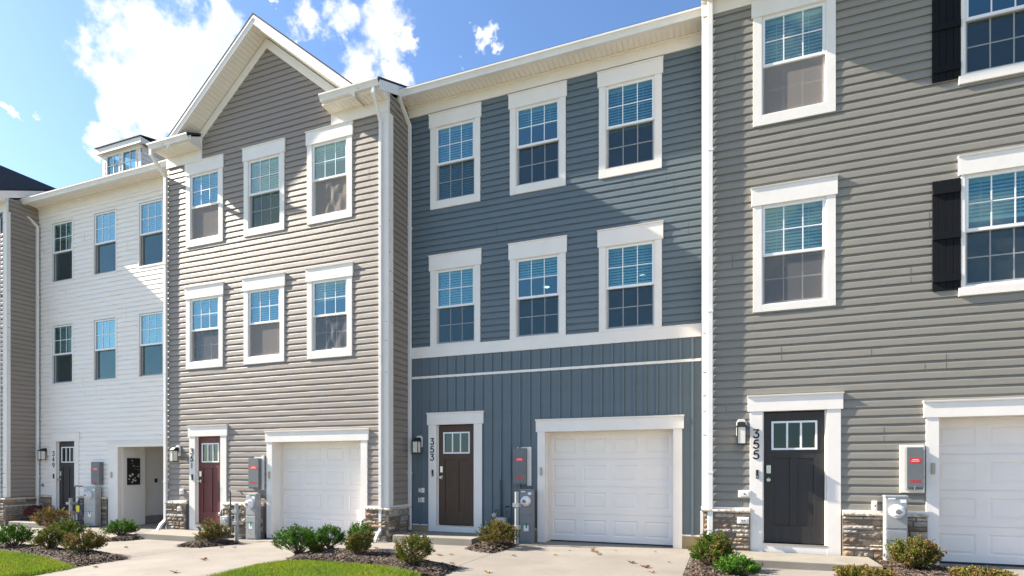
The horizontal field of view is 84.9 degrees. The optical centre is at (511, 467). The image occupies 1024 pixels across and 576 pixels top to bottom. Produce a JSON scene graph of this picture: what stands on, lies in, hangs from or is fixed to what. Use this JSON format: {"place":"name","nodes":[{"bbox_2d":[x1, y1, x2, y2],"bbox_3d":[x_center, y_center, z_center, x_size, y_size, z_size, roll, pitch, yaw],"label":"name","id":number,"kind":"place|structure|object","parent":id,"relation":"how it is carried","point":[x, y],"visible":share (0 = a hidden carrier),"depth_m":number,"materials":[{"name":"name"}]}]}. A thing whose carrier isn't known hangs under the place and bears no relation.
{"place":"outdoors","nodes":[
{"label":"outdoors","id":0,"kind":"place"},
{"bbox_2d":[22,505,43,519],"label":"shrub","id":1,"kind":"object","parent":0,"point":[32,509],"visible":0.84,"depth_m":15.64,"materials":[{"name":"plant"}]},
{"bbox_2d":[0,0,701,188],"label":"sky","id":2,"kind":"structure","parent":0,"point":[77,77],"materials":[{"name":"blue"}]},
{"bbox_2d":[0,526,1023,575],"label":"driveway","id":3,"kind":"structure","parent":0,"point":[146,557],"depth_m":8.99,"materials":[{"name":"concrete"}]},
{"bbox_2d":[9,519,83,527],"bbox_3d":[-12.843,1.585,15.467,1.750,0.230,0.880,0,0,21],"label":"doorstep","id":4,"kind":"object","parent":3,"relation":"on","point":[30,523],"visible":0.23,"depth_m":15.17,"materials":[{"name":"concrete"}]},
{"bbox_2d":[29,505,75,529],"bbox_3d":[-11.722,1.275,14.258,0.789,0.658,0.919,0,0,21],"label":"shrub","id":5,"kind":"object","parent":3,"relation":"on","point":[51,515],"visible":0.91,"depth_m":14.20,"materials":[{"name":"brown plant"}]},
{"bbox_2d":[0,546,122,566],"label":"planting bed","id":6,"kind":"object","parent":3,"relation":"on","point":[58,558],"visible":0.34,"depth_m":9.54,"materials":[{"name":"soil"}]},
{"bbox_2d":[0,522,37,545],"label":"shrub","id":7,"kind":"object","parent":6,"relation":"on","point":[14,532],"visible":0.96,"depth_m":10.83,"materials":[{"name":"green plant"}]},
{"bbox_2d":[29,524,70,547],"bbox_3d":[-8.676,1.325,10.538,0.667,0.515,0.600,0,0,-18],"label":"shrub","id":8,"kind":"object","parent":6,"relation":"on","point":[41,538],"visible":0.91,"depth_m":10.45,"materials":[{"name":"green plant"}]},
{"bbox_2d":[59,528,109,552],"bbox_3d":[-7.603,1.309,9.966,0.710,0.540,0.674,0,0,-45],"label":"shrub","id":9,"kind":"object","parent":6,"relation":"on","point":[89,541],"visible":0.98,"depth_m":9.90,"materials":[{"name":"green plant"}]},
{"bbox_2d":[0,533,953,575],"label":"mulch","id":10,"kind":"object","parent":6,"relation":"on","point":[428,564],"visible":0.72,"depth_m":8.90,"materials":[{"name":"brown wood"}]},
{"bbox_2d":[99,517,142,535],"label":"shrub","id":11,"kind":"object","parent":10,"relation":"on","point":[117,528],"visible":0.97,"depth_m":12.60,"materials":[{"name":"green plant"}]},
{"bbox_2d":[269,524,323,554],"bbox_3d":[-3.648,1.218,9.510,0.880,0.552,0.754,0,0,-18],"label":"shrub","id":12,"kind":"object","parent":10,"relation":"on","point":[306,537],"visible":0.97,"depth_m":9.36,"materials":[{"name":"green plant"}]},
{"bbox_2d":[315,523,345,548],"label":"shrub","id":13,"kind":"object","parent":10,"relation":"on","point":[338,536],"visible":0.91,"depth_m":9.91,"materials":[{"name":"green plant"}]},
{"bbox_2d":[51,518,88,539],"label":"shrub","id":14,"kind":"object","parent":3,"relation":"on","point":[67,526],"visible":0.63,"depth_m":11.89,"materials":[{"name":"green plant"}]},
{"bbox_2d":[66,498,75,517],"bbox_3d":[-12.069,1.240,15.325,0.160,0.820,0.160,0,0,21],"label":"guard post","id":15,"kind":"object","parent":3,"relation":"on","point":[70,503],"visible":0.7,"depth_m":15.28,"materials":[{"name":"grey metal"}]},
{"bbox_2d":[83,486,100,525],"bbox_3d":[-11.492,1.047,15.254,0.482,1.066,0.276,0,0,21],"label":"electric meter","id":16,"kind":"object","parent":3,"relation":"on","point":[92,506],"visible":1,"depth_m":15.22,"materials":[{"name":"white metal"}]},
{"bbox_2d":[106,536,142,541],"bbox_3d":[-8.447,1.560,12.465,0.840,0.084,0.934,0,0,-12],"label":"planting bed","id":17,"kind":"object","parent":3,"relation":"on","point":[137,538],"visible":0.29,"depth_m":12.16,"materials":[{"name":"soil"}]},
{"bbox_2d":[136,529,228,541],"bbox_3d":[-7.391,1.560,12.567,1.800,0.220,0.860,0,0,21],"label":"doorstep","id":18,"kind":"object","parent":3,"relation":"on","point":[177,535],"visible":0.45,"depth_m":12.30,"materials":[{"name":"concrete"}]},
{"bbox_2d":[177,540,234,547],"bbox_3d":[-6.129,1.548,11.433,0.985,0.090,0.968,0,0,21],"label":"planting bed","id":19,"kind":"object","parent":3,"relation":"on","point":[205,544],"visible":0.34,"depth_m":11.19,"materials":[{"name":"soil"}]},
{"bbox_2d":[192,518,232,540],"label":"shrub","id":20,"kind":"object","parent":19,"relation":"on","point":[213,530],"visible":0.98,"depth_m":11.48,"materials":[{"name":"green plant"}]},
{"bbox_2d":[232,503,240,541],"bbox_3d":[-5.818,1.175,11.834,0.122,0.850,0.122,0,0,21],"label":"guard post","id":21,"kind":"object","parent":3,"relation":"on","point":[236,511],"visible":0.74,"depth_m":11.80,"materials":[{"name":"white plastic"}]},
{"bbox_2d":[230,491,242,537],"bbox_3d":[-6.093,1.028,12.389,0.364,1.044,0.033,0,0,17],"label":"gas pipe","id":22,"kind":"object","parent":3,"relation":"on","point":[230,507],"visible":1,"depth_m":12.43,"materials":[{"name":"grey metal"}]},
{"bbox_2d":[347,519,375,543],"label":"shrub","id":23,"kind":"object","parent":3,"relation":"on","point":[361,527],"visible":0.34,"depth_m":10.00,"materials":[{"name":"green plant"}]},
{"bbox_2d":[297,552,449,575],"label":"planting bed","id":24,"kind":"object","parent":3,"relation":"on","point":[398,566],"visible":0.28,"depth_m":8.30,"materials":[{"name":"soil"}]},
{"bbox_2d":[308,542,325,551],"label":"shrub","id":25,"kind":"object","parent":24,"relation":"on","point":[315,547],"visible":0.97,"depth_m":9.39,"materials":[{"name":"green plant"}]},
{"bbox_2d":[342,528,374,553],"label":"shrub","id":26,"kind":"object","parent":24,"relation":"on","point":[357,547],"visible":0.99,"depth_m":9.05,"materials":[{"name":"green plant"}]},
{"bbox_2d":[393,532,435,565],"bbox_3d":[-1.432,1.196,8.109,0.599,0.532,0.660,0,0,21],"label":"shrub","id":27,"kind":"object","parent":24,"relation":"on","point":[424,543],"visible":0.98,"depth_m":8.06,"materials":[{"name":"green plant"}]},
{"bbox_2d":[393,530,487,545],"bbox_3d":[-1.392,1.438,11.159,1.720,0.225,0.900,0,0,21],"label":"doorstep","id":28,"kind":"object","parent":3,"relation":"on","point":[453,538],"visible":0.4,"depth_m":10.81,"materials":[{"name":"concrete"}]},
{"bbox_2d":[470,544,514,552],"bbox_3d":[-0.415,1.435,10.228,0.843,0.089,1.357,0,0,21],"label":"planting bed","id":29,"kind":"object","parent":3,"relation":"on","point":[476,548],"visible":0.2,"depth_m":9.87,"materials":[{"name":"soil"}]},
{"bbox_2d":[475,519,521,544],"bbox_3d":[-0.214,1.185,10.160,0.883,0.547,0.745,0,0,21],"label":"shrub","id":30,"kind":"object","parent":29,"relation":"on","point":[496,527],"visible":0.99,"depth_m":10.07,"materials":[{"name":"green plant"}]},
{"bbox_2d":[513,492,520,545],"bbox_3d":[0.089,0.975,10.494,0.122,1.050,0.122,0,0,21],"label":"guard post","id":31,"kind":"object","parent":3,"relation":"on","point":[516,504],"visible":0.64,"depth_m":10.46,"materials":[{"name":"silver metal"}]},
{"bbox_2d":[519,489,534,542],"bbox_3d":[0.274,0.942,10.816,0.272,1.056,0.276,0,0,21],"label":"electric meter","id":32,"kind":"object","parent":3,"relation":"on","point":[527,514],"visible":0.96,"depth_m":10.79,"materials":[{"name":"white metal"}]},
{"bbox_2d":[733,550,883,570],"bbox_3d":[4.198,1.420,8.185,1.920,0.220,0.840,0,0,21],"label":"doorstep","id":33,"kind":"object","parent":3,"relation":"on","point":[775,560],"visible":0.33,"depth_m":7.93,"materials":[{"name":"concrete"}]},
{"bbox_2d":[885,565,948,575],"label":"planting bed","id":34,"kind":"object","parent":3,"relation":"on","point":[911,570],"visible":0.11,"depth_m":7.37,"materials":[{"name":"soil"}]},
{"bbox_2d":[883,533,946,568],"bbox_3d":[5.355,1.141,7.458,0.753,0.526,0.673,0,0,21],"label":"shrub","id":35,"kind":"object","parent":34,"relation":"on","point":[917,552],"visible":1,"depth_m":7.31,"materials":[{"name":"green plant"}]},
{"bbox_2d":[946,564,1018,575],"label":"shrub","id":36,"kind":"object","parent":34,"relation":"on","point":[972,570],"visible":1,"depth_m":6.50,"materials":[{"name":"green plant"}]},
{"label":"planting bed","id":37,"kind":"structure","parent":0,"visible":0},
{"bbox_2d":[687,529,739,565],"bbox_3d":[2.836,1.144,7.867,0.594,0.593,0.767,0,0,-21],"label":"shrub","id":38,"kind":"object","parent":37,"relation":"on","point":[714,543],"visible":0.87,"depth_m":7.78,"materials":[{"name":"green plant"}]},
{"bbox_2d":[711,553,763,575],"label":"shrub","id":39,"kind":"object","parent":37,"relation":"on","point":[742,565],"visible":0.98,"depth_m":7.10,"materials":[{"name":"green plant"}]},
{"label":"planting bed","id":40,"kind":"structure","parent":0,"visible":0},
{"bbox_2d":[831,563,897,575],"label":"shrub","id":41,"kind":"object","parent":40,"relation":"on","point":[854,570],"visible":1,"depth_m":6.63,"materials":[{"name":"green plant"}]},
{"bbox_3d":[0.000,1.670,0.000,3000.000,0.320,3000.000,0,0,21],"label":"ground","id":42,"kind":"structure","parent":0,"visible":0},
{"bbox_2d":[0,165,55,525],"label":"townhouse","id":43,"kind":"structure","parent":42,"relation":"on","point":[17,361],"depth_m":15.87,"materials":[{"name":"beige plastic"}]},
{"bbox_2d":[19,135,168,528],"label":"townhouse","id":44,"kind":"structure","parent":42,"relation":"on","point":[99,312],"depth_m":15.58,"materials":[{"name":"white plastic"}]},
{"bbox_2d":[37,447,48,459],"bbox_3d":[-13.501,-0.416,16.118,0.152,0.388,0.210,0,0,21],"label":"wall lamp","id":45,"kind":"object","parent":44,"relation":"attached to","point":[43,453],"visible":1,"depth_m":16.08,"materials":[{"name":"white glass"}]},
{"bbox_2d":[51,218,73,283],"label":"window","id":46,"kind":"structure","parent":44,"relation":"in","point":[60,224],"depth_m":16.10,"materials":[{"name":"white"}]},
{"bbox_2d":[51,322,73,384],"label":"window","id":47,"kind":"structure","parent":44,"relation":"in","point":[64,325],"depth_m":16.11,"materials":[{"name":"white"}]},
{"bbox_2d":[57,442,73,511],"bbox_3d":[-12.680,0.285,15.970,0.760,2.050,0.125,0,0,21],"label":"door","id":48,"kind":"structure","parent":44,"relation":"in","point":[66,449],"depth_m":16.03,"materials":[{"name":"black wood"}]},
{"bbox_2d":[74,485,82,520],"bbox_3d":[-11.891,1.017,15.364,0.336,1.066,0.032,0,0,21],"label":"gas pipe","id":49,"kind":"object","parent":44,"relation":"attached to","point":[75,500],"visible":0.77,"depth_m":15.40,"materials":[{"name":"grey metal"}]},
{"bbox_2d":[75,498,83,520],"bbox_3d":[-11.872,1.173,15.465,0.299,0.694,0.318,0,0,21],"label":"gas meter","id":50,"kind":"object","parent":44,"relation":"attached to","point":[79,510],"visible":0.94,"depth_m":15.34,"materials":[{"name":"grey metal"}]},
{"bbox_2d":[91,462,103,484],"bbox_3d":[-11.373,0.150,15.356,0.328,0.629,0.130,0,0,21],"label":"breaker box","id":51,"kind":"object","parent":44,"relation":"attached to","point":[97,473],"visible":1,"depth_m":15.31,"materials":[{"name":"grey metal"}]},
{"bbox_2d":[93,207,117,276],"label":"window","id":52,"kind":"structure","parent":44,"relation":"in","point":[102,214],"depth_m":15.47,"materials":[{"name":"white plastic"}]},
{"bbox_2d":[93,316,117,381],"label":"window","id":53,"kind":"structure","parent":44,"relation":"in","point":[111,319],"depth_m":15.48,"materials":[{"name":"white"}]},
{"bbox_2d":[127,458,139,484],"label":"wall panel","id":54,"kind":"structure","parent":44,"relation":"attached to","point":[133,471],"depth_m":15.50,"materials":[{"name":"black metal"}]},
{"bbox_2d":[138,196,162,268],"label":"window","id":55,"kind":"structure","parent":44,"relation":"in","point":[156,201],"depth_m":14.85,"materials":[{"name":"white plastic"}]},
{"bbox_2d":[138,309,162,378],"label":"window","id":56,"kind":"structure","parent":44,"relation":"in","point":[151,313],"depth_m":14.86,"materials":[{"name":"white"}]},
{"bbox_2d":[146,13,411,543],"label":"townhouse","id":57,"kind":"structure","parent":42,"relation":"on","point":[285,271],"depth_m":12.20,"materials":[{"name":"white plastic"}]},
{"bbox_2d":[168,445,180,461],"bbox_3d":[-7.941,-0.336,13.177,0.152,0.388,0.210,0,0,21],"label":"wall lamp","id":58,"kind":"object","parent":57,"relation":"attached to","point":[174,453],"visible":1,"depth_m":13.13,"materials":[{"name":"black metal"}]},
{"bbox_2d":[184,154,224,247],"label":"window","id":59,"kind":"structure","parent":57,"relation":"in","point":[204,223],"depth_m":13.02,"materials":[{"name":"white plastic"}]},
{"bbox_2d":[184,282,224,369],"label":"window","id":60,"kind":"structure","parent":57,"relation":"in","point":[204,347],"depth_m":13.02,"materials":[{"name":"white plastic"}]},
{"bbox_2d":[197,437,219,522],"bbox_3d":[-7.008,0.287,12.986,0.740,2.005,0.125,0,0,21],"label":"door","id":61,"kind":"structure","parent":57,"relation":"in","point":[209,447],"depth_m":13.01,"materials":[{"name":"red wood"}]},
{"bbox_2d":[218,506,233,527],"bbox_3d":[-6.393,1.203,12.564,0.299,0.694,0.300,0,0,21],"label":"gas meter","id":62,"kind":"object","parent":57,"relation":"attached to","point":[225,519],"visible":0.8,"depth_m":12.45,"materials":[{"name":"grey metal"}]},
{"bbox_2d":[244,493,260,539],"bbox_3d":[-5.693,1.072,12.222,0.292,1.016,0.276,0,0,21],"label":"electric meter","id":63,"kind":"object","parent":57,"relation":"attached to","point":[252,503],"visible":0.98,"depth_m":12.20,"materials":[{"name":"white metal"}]},
{"bbox_2d":[248,456,264,489],"bbox_3d":[-5.633,0.105,12.358,0.344,0.750,0.150,0,0,21],"label":"breaker box","id":64,"kind":"object","parent":57,"relation":"attached to","point":[256,472],"visible":1,"depth_m":12.31,"materials":[{"name":"grey metal"}]},
{"bbox_2d":[242,138,285,236],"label":"window","id":65,"kind":"structure","parent":57,"relation":"in","point":[273,151],"depth_m":12.41,"materials":[{"name":"white plastic"}]},
{"bbox_2d":[242,272,285,364],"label":"window","id":66,"kind":"structure","parent":57,"relation":"in","point":[267,337],"depth_m":12.40,"materials":[{"name":"white plastic"}]},
{"bbox_2d":[283,443,360,539],"bbox_3d":[-4.061,0.489,12.142,2.304,2.106,0.040,0,0,21],"label":"garage door","id":67,"kind":"structure","parent":57,"relation":"in","point":[322,481],"depth_m":12.14,"materials":[{"name":"white metal"}]},
{"bbox_2d":[305,120,353,224],"bbox_3d":[-3.804,-6.159,11.791,1.212,1.978,0.210,0,0,21],"label":"window","id":68,"kind":"structure","parent":57,"relation":"in","point":[328,199],"depth_m":11.77,"materials":[{"name":"white plastic"}]},
{"bbox_2d":[305,262,353,358],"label":"window","id":69,"kind":"structure","parent":57,"relation":"in","point":[328,336],"depth_m":11.77,"materials":[{"name":"white plastic"}]},
{"bbox_2d":[397,6,701,550],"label":"townhouse","id":70,"kind":"structure","parent":42,"relation":"on","point":[570,173],"depth_m":10.89,"materials":[{"name":"blue plastic"}]},
{"bbox_2d":[412,436,422,453],"bbox_3d":[-1.992,-0.491,11.778,0.152,0.378,0.210,0,0,21],"label":"wall lamp","id":71,"kind":"object","parent":70,"relation":"attached to","point":[417,443],"visible":1,"depth_m":11.71,"materials":[{"name":"black metal"}]},
{"bbox_2d":[428,101,481,209],"bbox_3d":[-1.158,-6.419,11.637,1.212,1.998,0.210,0,0,21],"label":"window","id":72,"kind":"structure","parent":70,"relation":"in","point":[467,116],"depth_m":11.64,"materials":[{"name":"white"}]},
{"bbox_2d":[428,248,481,345],"bbox_3d":[-1.158,-3.504,11.637,1.212,1.908,0.210,0,0,21],"label":"window","id":73,"kind":"structure","parent":70,"relation":"in","point":[465,261],"depth_m":11.64,"materials":[{"name":"white plastic"}]},
{"bbox_2d":[439,425,473,524],"bbox_3d":[-1.162,0.147,11.626,0.820,2.065,0.125,0,0,21],"label":"door","id":74,"kind":"structure","parent":70,"relation":"in","point":[456,442],"depth_m":11.64,"materials":[{"name":"brown wood"}]},
{"bbox_2d":[492,506,508,528],"bbox_3d":[-0.220,1.103,11.080,0.299,0.694,0.300,0,0,21],"label":"gas meter","id":75,"kind":"object","parent":70,"relation":"attached to","point":[494,515],"visible":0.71,"depth_m":10.99,"materials":[{"name":"grey metal"}]},
{"bbox_2d":[500,480,501,516],"bbox_3d":[-0.226,0.669,11.189,0.024,0.862,0.042,0,0,21],"label":"gas pipe","id":76,"kind":"object","parent":70,"relation":"attached to","point":[500,498],"visible":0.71,"depth_m":11.17,"materials":[{"name":"grey metal"}]},
{"bbox_2d":[513,447,531,485],"bbox_3d":[0.203,-0.030,11.001,0.344,0.760,0.150,0,0,21],"label":"breaker box","id":77,"kind":"object","parent":70,"relation":"attached to","point":[522,465],"visible":1,"depth_m":10.96,"materials":[{"name":"grey metal"}]},
{"bbox_2d":[508,80,566,195],"bbox_3d":[0.517,-6.419,11.005,1.212,1.998,0.210,0,0,21],"label":"window","id":78,"kind":"structure","parent":70,"relation":"in","point":[542,98],"depth_m":10.97,"materials":[{"name":"white plastic"}]},
{"bbox_2d":[508,235,566,339],"bbox_3d":[0.517,-3.504,11.005,1.212,1.908,0.210,0,0,21],"label":"window","id":79,"kind":"structure","parent":70,"relation":"in","point":[544,250],"depth_m":10.98,"materials":[{"name":"white plastic"}]},
{"bbox_2d":[550,431,672,546],"bbox_3d":[1.873,0.374,10.748,2.394,2.156,0.040,0,0,21],"label":"garage door","id":80,"kind":"structure","parent":70,"relation":"in","point":[610,488],"depth_m":10.71,"materials":[{"name":"white metal"}]},
{"bbox_2d":[597,56,663,179],"bbox_3d":[2.192,-6.419,10.374,1.212,1.998,0.210,0,0,21],"label":"window","id":81,"kind":"structure","parent":70,"relation":"in","point":[639,74],"depth_m":10.35,"materials":[{"name":"white"}]},
{"bbox_2d":[597,220,663,331],"bbox_3d":[2.192,-3.504,10.374,1.212,1.908,0.210,0,0,21],"label":"window","id":82,"kind":"structure","parent":70,"relation":"in","point":[650,234],"depth_m":10.36,"materials":[{"name":"white"}]},
{"bbox_2d":[700,0,1023,566],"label":"townhouse","id":83,"kind":"structure","parent":42,"relation":"on","point":[862,241],"depth_m":8.38,"materials":[{"name":"grey plastic"}]},
{"bbox_2d":[736,419,746,444],"bbox_3d":[3.615,-0.566,8.819,0.152,0.408,0.210,0,0,21],"label":"wall lamp","id":84,"kind":"object","parent":83,"relation":"attached to","point":[741,425],"visible":1,"depth_m":8.74,"materials":[{"name":"white glass"}]},
{"bbox_2d":[737,517,748,523],"bbox_3d":[3.640,0.829,8.820,0.174,0.104,0.055,0,0,21],"label":"wall outlet","id":85,"kind":"object","parent":83,"relation":"attached to","point":[742,520],"depth_m":8.81,"materials":[{"name":"white plastic"}]},
{"bbox_2d":[738,490,750,497],"bbox_3d":[3.685,0.413,8.878,0.184,0.114,0.056,0,0,21],"label":"wall outlet","id":86,"kind":"object","parent":83,"relation":"attached to","point":[745,493],"depth_m":8.86,"materials":[{"name":"white plastic"}]},
{"bbox_2d":[751,0,835,126],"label":"window","id":87,"kind":"structure","parent":83,"relation":"in","point":[802,86],"depth_m":8.69,"materials":[{"name":"white plastic"}]},
{"bbox_2d":[764,411,824,543],"bbox_3d":[4.374,0.150,8.693,0.850,2.040,0.125,0,0,21],"label":"door","id":88,"kind":"structure","parent":83,"relation":"in","point":[794,442],"depth_m":8.71,"materials":[{"name":"black wood"}]},
{"bbox_2d":[751,174,838,312],"bbox_3d":[4.369,-3.434,8.708,1.212,1.968,0.210,0,0,21],"label":"window","id":89,"kind":"structure","parent":83,"relation":"in","point":[802,278],"depth_m":8.68,"materials":[{"name":"white"}]},
{"bbox_2d":[872,501,876,510],"bbox_3d":[5.344,0.559,8.252,0.064,0.144,0.056,0,0,21],"label":"wall outlet","id":90,"kind":"object","parent":83,"relation":"attached to","point":[874,505],"depth_m":8.24,"materials":[{"name":"white plastic"}]},
{"bbox_2d":[882,495,907,562],"bbox_3d":[5.493,0.912,8.004,0.282,1.036,0.276,0,0,21],"label":"electric meter","id":91,"kind":"object","parent":83,"relation":"attached to","point":[895,516],"visible":0.78,"depth_m":7.99,"materials":[{"name":"white metal"}]},
{"bbox_2d":[899,445,924,492],"bbox_3d":[5.765,0.015,8.046,0.300,0.690,0.175,0,0,21],"label":"breaker box","id":92,"kind":"object","parent":83,"relation":"attached to","point":[912,469],"visible":1,"depth_m":7.99,"materials":[{"name":"grey metal"}]},
{"bbox_2d":[939,419,1023,566],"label":"garage door","id":93,"kind":"structure","parent":83,"relation":"in","point":[981,462],"depth_m":8.04,"materials":[{"name":"white metal"}]},
{"bbox_2d":[958,0,1023,85],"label":"window","id":94,"kind":"structure","parent":83,"relation":"in","point":[966,77],"depth_m":7.82,"materials":[{"name":"white"}]},
{"bbox_2d":[958,145,1023,296],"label":"window","id":95,"kind":"structure","parent":83,"relation":"in","point":[1011,159],"depth_m":7.82,"materials":[{"name":"white plastic"}]},
{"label":"lawn","id":96,"kind":"structure","parent":0,"visible":0},
{"bbox_2d":[0,550,421,575],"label":"grass","id":97,"kind":"structure","parent":96,"relation":"on","point":[13,563],"depth_m":8.00,"materials":[{"name":"green plant"}]}
]}

